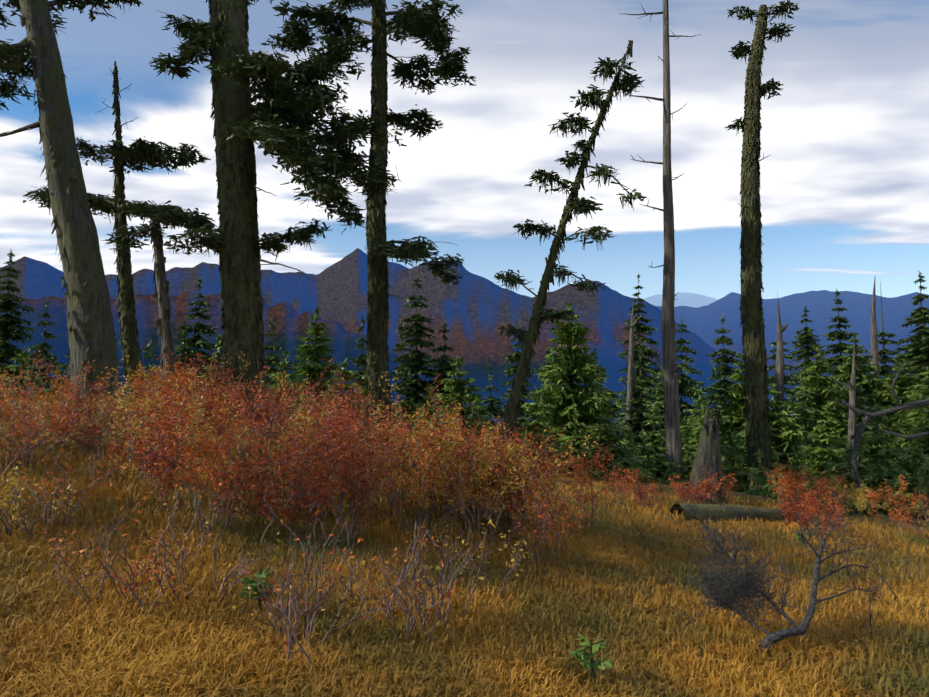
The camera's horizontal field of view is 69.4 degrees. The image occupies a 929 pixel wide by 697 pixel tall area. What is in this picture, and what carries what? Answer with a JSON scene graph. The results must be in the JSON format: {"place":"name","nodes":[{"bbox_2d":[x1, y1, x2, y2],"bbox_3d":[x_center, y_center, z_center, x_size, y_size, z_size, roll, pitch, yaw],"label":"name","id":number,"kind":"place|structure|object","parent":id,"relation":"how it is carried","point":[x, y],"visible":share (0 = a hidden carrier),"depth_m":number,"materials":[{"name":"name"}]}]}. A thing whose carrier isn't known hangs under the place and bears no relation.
{"place":"outdoors","nodes":[
{"label":"outdoors","id":0,"kind":"place"},
{"bbox_2d":[0,392,928,696],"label":"meadow grass","id":1,"kind":"structure","parent":0,"point":[100,678],"depth_m":5.01,"materials":[{"name":"plant"}]},
{"bbox_2d":[0,248,928,696],"bbox_3d":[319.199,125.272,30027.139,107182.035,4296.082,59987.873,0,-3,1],"label":"terrain","id":2,"kind":"structure","parent":0,"point":[474,310],"depth_m":4926.96,"materials":[{"name":"brown soil"}]},
{"bbox_2d":[19,0,792,497],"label":"mossy tree trunks","id":3,"kind":"object","parent":2,"relation":"on","point":[233,102],"visible":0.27,"depth_m":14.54,"materials":[{"name":"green plant"}]},
{"bbox_2d":[0,0,798,397],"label":"old tree","id":4,"kind":"object","parent":3,"relation":"on","point":[260,68],"depth_m":14.43,"materials":[{"name":"green plant"}]},
{"bbox_2d":[124,0,700,484],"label":"pale snag trunks","id":5,"kind":"object","parent":2,"relation":"on","point":[670,392],"visible":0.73,"depth_m":17.83,"materials":[{"name":"grey plant"}]},
{"bbox_2d":[0,301,928,526],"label":"evergreen trees","id":6,"kind":"object","parent":2,"relation":"on","point":[559,402],"visible":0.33,"depth_m":21.76,"materials":[{"name":"green plant"}]},
{"bbox_2d":[0,349,928,671],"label":"shrub","id":7,"kind":"object","parent":2,"relation":"on","point":[46,508],"depth_m":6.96,"materials":[{"name":"brown plant"}]},
{"bbox_2d":[0,249,928,516],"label":"conifer tree","id":8,"kind":"object","parent":2,"relation":"on","point":[916,348],"depth_m":30.10,"materials":[{"name":"green plant"}]},
{"bbox_2d":[238,531,807,682],"bbox_3d":[2.181,2.288,6.329,8.160,1.362,2.007,2,-4,-38],"label":"seedling tree","id":9,"kind":"object","parent":2,"relation":"on","point":[607,662],"depth_m":4.25,"materials":[{"name":"green plant"}]},
{"bbox_2d":[337,363,928,653],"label":"dead branches","id":10,"kind":"object","parent":2,"relation":"on","point":[732,594],"visible":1,"depth_m":5.43,"materials":[{"name":"grey wood"}]},
{"bbox_2d":[686,405,726,504],"bbox_3d":[4.603,2.252,12.957,0.838,2.309,0.910,0,-3,1],"label":"broken stump","id":11,"kind":"object","parent":2,"relation":"on","point":[708,457],"visible":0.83,"depth_m":12.81,"materials":[{"name":"grey wood"}]},
{"bbox_2d":[669,503,811,522],"bbox_3d":[4.657,2.748,11.065,3.103,0.610,0.350,1,-3,-26],"label":"mossy log","id":12,"kind":"object","parent":2,"relation":"on","point":[731,512],"visible":0.46,"depth_m":10.77,"materials":[{"name":"wood"}]},
{"bbox_2d":[618,278,879,472],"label":"silver tree snags","id":13,"kind":"object","parent":2,"relation":"on","point":[779,377],"visible":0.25,"depth_m":29.96,"materials":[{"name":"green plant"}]},
{"bbox_2d":[0,0,928,299],"label":"sky","id":14,"kind":"structure","parent":0,"point":[844,187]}
]}

